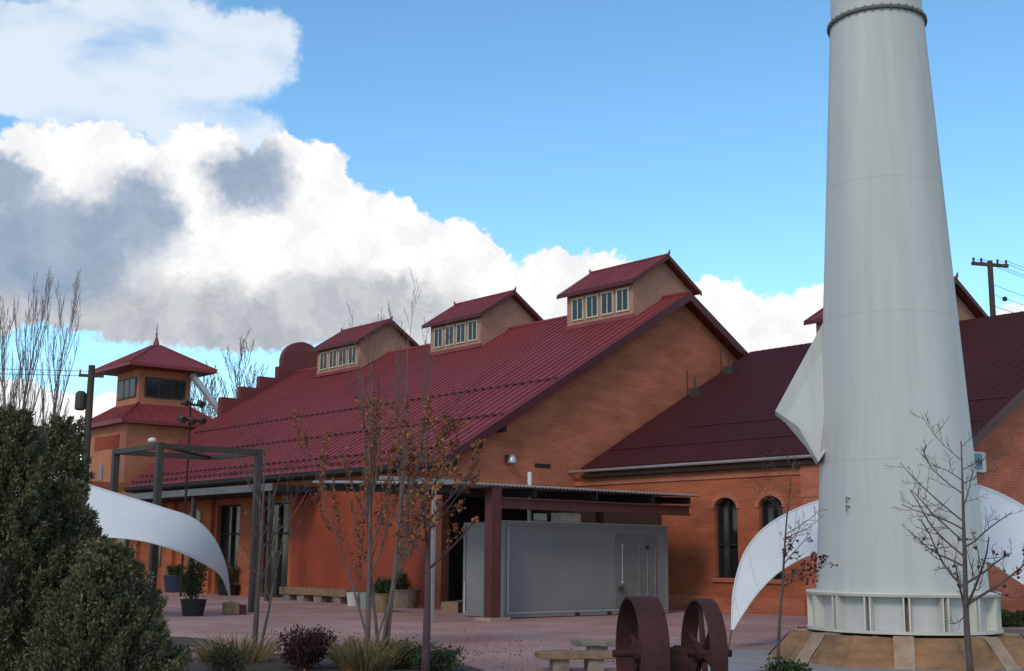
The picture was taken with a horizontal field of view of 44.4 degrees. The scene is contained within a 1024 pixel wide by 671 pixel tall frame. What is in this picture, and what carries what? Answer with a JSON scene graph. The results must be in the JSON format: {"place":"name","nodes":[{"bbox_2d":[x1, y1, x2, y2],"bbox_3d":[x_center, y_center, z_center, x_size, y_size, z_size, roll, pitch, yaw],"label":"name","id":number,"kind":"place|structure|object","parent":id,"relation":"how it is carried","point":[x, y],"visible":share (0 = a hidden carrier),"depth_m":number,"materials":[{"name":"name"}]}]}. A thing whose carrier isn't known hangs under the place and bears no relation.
{"place":"outdoors","nodes":[
{"label":"outdoors","id":0,"kind":"place"},
{"bbox_2d":[190,329,268,417],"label":"distant tree","id":1,"kind":"object","parent":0,"point":[210,413],"visible":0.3,"depth_m":77.93,"materials":[{"name":"brown plant"}]},
{"bbox_2d":[0,0,1023,479],"label":"sky","id":2,"kind":"structure","parent":0,"point":[213,172],"materials":[{"name":"blue"}]},
{"bbox_2d":[157,591,1023,670],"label":"brick plaza","id":3,"kind":"structure","parent":0,"point":[754,632],"depth_m":27.97,"materials":[{"name":"red brick"}]},
{"bbox_2d":[0,266,54,425],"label":"distant tree","id":4,"kind":"object","parent":3,"relation":"on","point":[24,384],"visible":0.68,"depth_m":58.68,"materials":[{"name":"brown plant"}]},
{"bbox_2d":[0,365,103,478],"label":"utility pole","id":5,"kind":"object","parent":3,"relation":"on","point":[83,400],"visible":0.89,"depth_m":52.10,"materials":[{"name":"brown wood"}]},
{"bbox_2d":[39,266,81,433],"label":"distant tree","id":6,"kind":"object","parent":3,"relation":"on","point":[57,386],"visible":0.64,"depth_m":60.88,"materials":[{"name":"brown plant"}]},
{"bbox_2d":[16,472,231,601],"bbox_3d":[-11.142,5.160,31.481,8.676,3.722,4.218,4,-10,-17],"label":"tent sail","id":7,"kind":"object","parent":3,"relation":"on","point":[120,516],"visible":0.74,"depth_m":31.41,"materials":[{"name":"white fabric"}]},
{"bbox_2d":[82,324,216,482],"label":"brick tower","id":8,"kind":"structure","parent":3,"relation":"on","point":[153,385],"depth_m":66.07,"materials":[{"name":"orange brick"}]},
{"bbox_2d":[98,465,102,480],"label":"slit window","id":9,"kind":"structure","parent":8,"relation":"in","point":[100,466],"depth_m":65.89,"materials":[{"name":"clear glass"}]},
{"bbox_2d":[117,377,136,400],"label":"louvre window","id":10,"kind":"structure","parent":8,"relation":"in","point":[127,388],"depth_m":66.78,"materials":[{"name":"grey glass"}]},
{"bbox_2d":[144,377,185,399],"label":"louvre window","id":11,"kind":"structure","parent":8,"relation":"in","point":[163,388],"depth_m":66.66,"materials":[{"name":"black glass"}]},
{"bbox_2d":[187,372,217,412],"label":"metal chute","id":12,"kind":"object","parent":8,"relation":"attached to","point":[203,389],"visible":0.55,"depth_m":66.79,"materials":[{"name":"grey metal"}]},
{"bbox_2d":[162,575,183,591],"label":"plant tub","id":13,"kind":"object","parent":3,"relation":"on","point":[171,583],"visible":0.66,"depth_m":51.10,"materials":[{"name":"blue ceramic"}]},
{"bbox_2d":[164,564,183,574],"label":"potted plant","id":14,"kind":"object","parent":13,"relation":"in","point":[174,570],"visible":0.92,"depth_m":51.41,"materials":[{"name":"green plant"}]},
{"bbox_2d":[108,442,262,611],"bbox_3d":[-9.227,5.433,35.193,3.120,4.500,3.070,9,-13,-39],"label":"steel frame","id":15,"kind":"object","parent":3,"relation":"on","point":[159,454],"visible":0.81,"depth_m":34.87,"materials":[{"name":"grey metal"}]},
{"bbox_2d":[148,438,156,441],"bbox_3d":[-9.629,2.795,33.571,0.240,0.130,0.240,1,-10,0],"label":"floodlight","id":16,"kind":"object","parent":15,"relation":"on","point":[152,440],"visible":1,"depth_m":33.48,"materials":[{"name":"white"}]},
{"bbox_2d":[177,398,206,596],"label":"light pole","id":17,"kind":"object","parent":3,"relation":"on","point":[191,420],"visible":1,"depth_m":47.16,"materials":[{"name":"grey metal"}]},
{"bbox_2d":[180,599,206,615],"bbox_3d":[-8.219,7.014,32.344,0.700,0.420,0.700,1,-10,0],"label":"plant tub","id":18,"kind":"object","parent":3,"relation":"on","point":[190,607],"visible":0.94,"depth_m":32.10,"materials":[{"name":"black plastic"}]},
{"bbox_2d":[177,558,209,599],"bbox_3d":[-8.185,6.216,32.442,0.743,1.312,0.814,7,-12,-34],"label":"potted plant","id":19,"kind":"object","parent":18,"relation":"on","point":[191,577],"visible":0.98,"depth_m":32.34,"materials":[{"name":"green plant"}]},
{"bbox_2d":[122,483,319,600],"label":"porch roof","id":20,"kind":"structure","parent":3,"relation":"on","point":[194,496],"depth_m":45.88,"materials":[{"name":"grey metal"}]},
{"bbox_2d":[216,584,239,595],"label":"plant tub","id":21,"kind":"object","parent":3,"relation":"on","point":[222,590],"visible":0.75,"depth_m":47.94,"materials":[{"name":"black plastic"}]},
{"bbox_2d":[212,561,239,584],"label":"potted plant","id":22,"kind":"object","parent":21,"relation":"on","point":[234,571],"visible":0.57,"depth_m":48.29,"materials":[{"name":"green plant"}]},
{"bbox_2d":[222,602,246,614],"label":"anchor block","id":23,"kind":"structure","parent":3,"relation":"on","point":[232,608],"depth_m":33.00,"materials":[{"name":"yellow stone"}]},
{"bbox_2d":[279,586,357,602],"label":"stone bench","id":24,"kind":"object","parent":3,"relation":"on","point":[313,594],"visible":0.89,"depth_m":42.35,"materials":[{"name":"yellow stone"}]},
{"bbox_2d":[171,636,483,670],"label":"planting bed","id":25,"kind":"object","parent":3,"relation":"on","point":[274,662],"visible":0.19,"depth_m":17.41,"materials":[{"name":"soil"}]},
{"bbox_2d":[0,403,66,670],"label":"juniper bush","id":26,"kind":"object","parent":25,"relation":"on","point":[25,511],"visible":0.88,"depth_m":12.01,"materials":[{"name":"green plant"}]},
{"bbox_2d":[0,477,108,670],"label":"juniper bush","id":27,"kind":"object","parent":25,"relation":"on","point":[79,527],"visible":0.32,"depth_m":12.45,"materials":[{"name":"green plant"}]},
{"bbox_2d":[41,410,101,538],"bbox_3d":[-4.958,2.413,13.791,1.245,3.203,1.271,10,-14,-42],"label":"juniper bush","id":28,"kind":"object","parent":25,"relation":"on","point":[66,448],"visible":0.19,"depth_m":13.88,"materials":[{"name":"green plant"}]},
{"bbox_2d":[12,536,195,670],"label":"juniper bush","id":29,"kind":"object","parent":25,"relation":"on","point":[104,611],"visible":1,"depth_m":11.44,"materials":[{"name":"green plant"}]},
{"bbox_2d":[159,641,192,670],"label":"shrub","id":30,"kind":"object","parent":25,"relation":"on","point":[180,649],"visible":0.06,"depth_m":15.64,"materials":[{"name":"green plant"}]},
{"bbox_2d":[188,646,216,657],"bbox_3d":[-4.609,4.787,18.824,0.620,0.229,0.518,2,-10,-10],"label":"pink rock","id":31,"kind":"object","parent":25,"relation":"on","point":[194,655],"visible":0.07,"depth_m":18.62,"materials":[{"name":"grey stone"}]},
{"bbox_2d":[199,639,254,670],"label":"shrub","id":32,"kind":"object","parent":25,"relation":"on","point":[219,657],"visible":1,"depth_m":16.32,"materials":[{"name":"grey plant"}]},
{"bbox_2d":[179,627,287,663],"bbox_3d":[-3.995,4.452,18.090,1.654,0.504,1.609,1,-10,0],"label":"grass tuft","id":33,"kind":"object","parent":25,"relation":"on","point":[260,654],"visible":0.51,"depth_m":17.96,"materials":[{"name":"plant"}]},
{"bbox_2d":[232,408,314,651],"bbox_3d":[-3.789,3.120,19.938,1.425,3.888,1.398,1,-10,0],"label":"forked tree","id":34,"kind":"object","parent":25,"relation":"on","point":[259,579],"visible":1,"depth_m":19.79,"materials":[{"name":"brown plant"}]},
{"bbox_2d":[271,623,339,669],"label":"shrub","id":35,"kind":"object","parent":25,"relation":"on","point":[301,654],"visible":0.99,"depth_m":16.77,"materials":[{"name":"purple plant"}]},
{"bbox_2d":[330,632,372,662],"bbox_3d":[-2.219,4.446,17.799,0.813,0.454,0.670,-3,-11,21],"label":"shrub","id":36,"kind":"object","parent":25,"relation":"on","point":[353,636],"visible":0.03,"depth_m":17.87,"materials":[{"name":"green plant"}]},
{"bbox_2d":[319,631,416,670],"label":"grass tuft","id":37,"kind":"object","parent":25,"relation":"on","point":[364,657],"visible":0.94,"depth_m":16.81,"materials":[{"name":"plant"}]},
{"bbox_2d":[374,634,439,669],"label":"shrub","id":38,"kind":"object","parent":25,"relation":"on","point":[404,662],"visible":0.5,"depth_m":17.08,"materials":[{"name":"plant"}]},
{"bbox_2d":[377,384,485,670],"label":"slender tree","id":39,"kind":"object","parent":25,"relation":"on","point":[425,661],"visible":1,"depth_m":16.50,"materials":[{"name":"brown plant"}]},
{"bbox_2d":[408,640,467,670],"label":"shrub","id":40,"kind":"object","parent":25,"relation":"on","point":[440,660],"visible":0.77,"depth_m":16.69,"materials":[{"name":"green plant"}]},
{"bbox_2d":[346,592,359,605],"bbox_3d":[-4.986,8.285,39.430,0.466,0.420,0.466,1,-10,0],"label":"plant tub","id":41,"kind":"object","parent":3,"relation":"on","point":[351,600],"visible":0.73,"depth_m":39.26,"materials":[{"name":"white ceramic"}]},
{"bbox_2d":[359,592,375,607],"bbox_3d":[-4.371,8.046,38.156,0.594,0.460,0.594,1,-10,0],"label":"plant tub","id":42,"kind":"object","parent":3,"relation":"on","point":[362,599],"visible":0.4,"depth_m":37.95,"materials":[{"name":"teal ceramic"}]},
{"bbox_2d":[292,268,454,648],"bbox_3d":[-2.453,2.047,21.877,2.825,6.699,1.408,1,-10,0],"label":"multi stem tree","id":43,"kind":"object","parent":3,"relation":"on","point":[370,485],"visible":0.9,"depth_m":21.69,"materials":[{"name":"brown plant"}]},
{"bbox_2d":[371,593,389,611],"bbox_3d":[-3.682,7.532,35.362,0.636,0.520,0.636,1,-10,0],"label":"plant tub","id":44,"kind":"object","parent":3,"relation":"on","point":[381,601],"visible":0.59,"depth_m":35.11,"materials":[{"name":"yellow stone"}]},
{"bbox_2d":[374,577,395,593],"bbox_3d":[-3.665,7.092,35.383,0.655,0.574,0.689,-5,-11,29],"label":"potted plant","id":45,"kind":"object","parent":44,"relation":"in","point":[381,586],"visible":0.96,"depth_m":35.29,"materials":[{"name":"green plant"}]},
{"bbox_2d":[393,589,421,607],"bbox_3d":[-3.294,8.051,38.389,1.060,0.550,1.060,1,-10,0],"label":"plant tub","id":46,"kind":"object","parent":3,"relation":"on","point":[408,598],"visible":0.71,"depth_m":38.00,"materials":[{"name":"concrete"}]},
{"bbox_2d":[390,570,412,589],"bbox_3d":[-3.399,7.536,38.525,0.770,0.668,0.878,1,-10,0],"label":"potted plant","id":47,"kind":"object","parent":46,"relation":"in","point":[403,581],"visible":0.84,"depth_m":38.33,"materials":[{"name":"green plant"}]},
{"bbox_2d":[89,249,747,607],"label":"hall","id":48,"kind":"structure","parent":3,"relation":"on","point":[611,358],"depth_m":47.31,"materials":[{"name":"brick"}]},
{"bbox_2d":[158,546,161,566],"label":"arched window","id":49,"kind":"structure","parent":48,"relation":"in","point":[159,555],"depth_m":53.93,"materials":[{"name":"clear glass"}]},
{"bbox_2d":[187,509,200,567],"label":"arched window","id":50,"kind":"structure","parent":48,"relation":"in","point":[198,513],"depth_m":51.62,"materials":[{"name":"black glass"}]},
{"bbox_2d":[217,504,240,593],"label":"glass door","id":51,"kind":"structure","parent":48,"relation":"in","point":[230,514],"depth_m":49.86,"materials":[{"name":"black glass"}]},
{"bbox_2d":[262,501,289,597],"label":"glass door","id":52,"kind":"structure","parent":48,"relation":"in","point":[281,578],"depth_m":46.79,"materials":[{"name":"black glass"}]},
{"bbox_2d":[505,454,516,463],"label":"wall light","id":53,"kind":"object","parent":48,"relation":"attached to","point":[511,458],"visible":1,"depth_m":40.75,"materials":[{"name":"grey metal"}]},
{"bbox_2d":[448,497,573,600],"bbox_3d":[0.077,6.880,40.747,5.300,3.430,0.026,9,-13,-39],"label":"service door","id":54,"kind":"structure","parent":48,"relation":"in","point":[475,506],"depth_m":39.43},
{"bbox_2d":[441,600,462,612],"bbox_3d":[-1.323,7.864,36.492,0.583,0.338,2.600,-3,-11,20],"label":"bench","id":55,"kind":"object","parent":3,"relation":"on","point":[456,606],"depth_m":35.31,"materials":[{"name":"stone"}]},
{"bbox_2d":[312,475,699,622],"bbox_3d":[-1.014,5.916,35.177,11.150,3.685,7.080,9,-13,-39],"label":"container canopy","id":56,"kind":"object","parent":3,"relation":"on","point":[500,497],"visible":0.81,"depth_m":32.92,"materials":[{"name":"metal"}]},
{"bbox_2d":[527,472,531,520],"bbox_3d":[0.489,4.501,34.895,0.114,1.400,0.120,9,-13,-39],"label":"vent pipe","id":57,"kind":"object","parent":56,"relation":"on","point":[529,515],"visible":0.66,"depth_m":34.84,"materials":[{"name":"white metal"}]},
{"bbox_2d":[191,620,837,670],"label":"leaf litter","id":58,"kind":"object","parent":3,"relation":"on","point":[460,651],"visible":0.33,"depth_m":20.86,"materials":[{"name":"brown plant"}]},
{"bbox_2d":[462,520,668,617],"bbox_3d":[1.616,6.482,34.901,6.182,2.480,1.780,9,-13,-39],"label":"shipping container","id":59,"kind":"object","parent":3,"relation":"on","point":[551,569],"visible":0.76,"depth_m":33.78,"materials":[{"name":"grey metal"}]},
{"bbox_2d":[534,513,546,520],"bbox_3d":[0.756,4.891,33.599,0.320,0.250,0.200,9,-13,-39],"label":"junction box","id":60,"kind":"object","parent":59,"relation":"on","point":[540,516],"visible":1,"depth_m":33.51,"materials":[{"name":"white metal"}]},
{"bbox_2d":[551,513,580,522],"bbox_3d":[1.483,4.988,34.322,0.750,0.260,0.420,9,-13,-39],"label":"cooling unit","id":61,"kind":"object","parent":59,"relation":"on","point":[567,517],"visible":0.85,"depth_m":34.15,"materials":[{"name":"white metal"}]},
{"bbox_2d":[615,533,657,607],"bbox_3d":[3.528,6.628,35.439,1.700,2.050,0.010,9,-13,-39],"label":"door","id":62,"kind":"structure","parent":59,"relation":"in","point":[630,541],"depth_m":35.41,"materials":[{"name":"grey metal"}]},
{"bbox_2d":[535,649,615,670],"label":"stone bench","id":63,"kind":"object","parent":3,"relation":"on","point":[560,659],"visible":0.9,"depth_m":17.66,"materials":[{"name":"yellow stone"}]},
{"bbox_2d":[570,638,615,650],"bbox_3d":[1.442,5.033,20.173,0.950,0.290,0.533,2,-10,-6],"label":"stone bench","id":64,"kind":"object","parent":3,"relation":"on","point":[596,644],"visible":0.67,"depth_m":19.98,"materials":[{"name":"stone"}]},
{"bbox_2d":[568,272,1023,616],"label":"side hall","id":65,"kind":"structure","parent":3,"relation":"on","point":[711,442],"depth_m":38.29,"materials":[{"name":"orange brick"}]},
{"bbox_2d":[576,496,661,524],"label":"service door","id":66,"kind":"structure","parent":65,"relation":"in","point":[586,517],"depth_m":40.79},
{"bbox_2d":[710,492,739,581],"bbox_3d":[6.481,6.038,37.596,0.330,2.650,1.150,9,-13,-39],"label":"arched window","id":67,"kind":"structure","parent":65,"relation":"in","point":[727,509],"depth_m":37.73,"materials":[{"name":"black glass"}]},
{"bbox_2d":[754,490,787,583],"bbox_3d":[7.569,5.824,36.321,0.330,2.650,1.130,9,-13,-39],"label":"arched window","id":68,"kind":"structure","parent":65,"relation":"in","point":[768,515],"depth_m":36.53,"materials":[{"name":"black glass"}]},
{"bbox_2d":[974,451,985,472],"bbox_3d":[11.946,3.243,32.246,0.840,0.520,0.051,9,-13,-39],"label":"wall sign","id":69,"kind":"object","parent":65,"relation":"attached to","point":[979,456],"visible":0.48,"depth_m":32.34,"materials":[{"name":"white metal"}]},
{"bbox_2d":[971,257,1023,315],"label":"utility pole","id":70,"kind":"object","parent":3,"relation":"on","point":[990,264],"visible":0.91,"depth_m":63.42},
{"bbox_2d":[1001,608,1023,626],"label":"shrub","id":71,"kind":"object","parent":3,"relation":"on","point":[1012,619],"visible":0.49,"depth_m":30.35,"materials":[{"name":"green plant"}]},
{"bbox_2d":[701,650,1023,670],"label":"pavement","id":72,"kind":"structure","parent":0,"point":[744,660],"depth_m":18.82,"materials":[{"name":"grey concrete"}]},
{"bbox_2d":[612,596,731,670],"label":"flywheel machine","id":73,"kind":"object","parent":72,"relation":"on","point":[642,639],"visible":1,"depth_m":13.10,"materials":[{"name":"metal"}]},
{"bbox_2d":[750,448,837,660],"bbox_3d":[4.168,3.250,18.261,1.341,3.182,0.925,6,-11,-29],"label":"young tree","id":74,"kind":"object","parent":72,"relation":"on","point":[784,550],"visible":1,"depth_m":18.24,"materials":[{"name":"brown plant"}]},
{"bbox_2d":[728,485,1023,648],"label":"tent sail","id":75,"kind":"object","parent":72,"relation":"on","point":[760,565],"visible":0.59,"depth_m":24.04,"materials":[{"name":"white fabric"}]},
{"bbox_2d":[768,627,1023,670],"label":"concrete plinth","id":76,"kind":"structure","parent":72,"relation":"on","point":[1004,651],"depth_m":18.80,"materials":[{"name":"beige concrete"}]},
{"bbox_2d":[775,0,1003,635],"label":"smokestack","id":77,"kind":"object","parent":76,"relation":"on","point":[884,354],"visible":0.99,"depth_m":20.44,"materials":[{"name":"white paint"}]},
{"bbox_2d":[884,408,1023,670],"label":"young tree","id":78,"kind":"object","parent":72,"relation":"on","point":[966,602],"visible":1,"depth_m":16.29,"materials":[{"name":"brown plant"}]},
{"bbox_3d":[3.581,4.541,16.215,1.400,0.300,1.400,0,-10,0],"label":"bowl planter","id":79,"kind":"object","parent":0,"visible":0},
{"bbox_2d":[760,653,812,670],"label":"potted plant","id":80,"kind":"object","parent":79,"relation":"in","point":[784,665],"visible":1,"depth_m":16.17,"materials":[{"name":"plant"}]}
]}

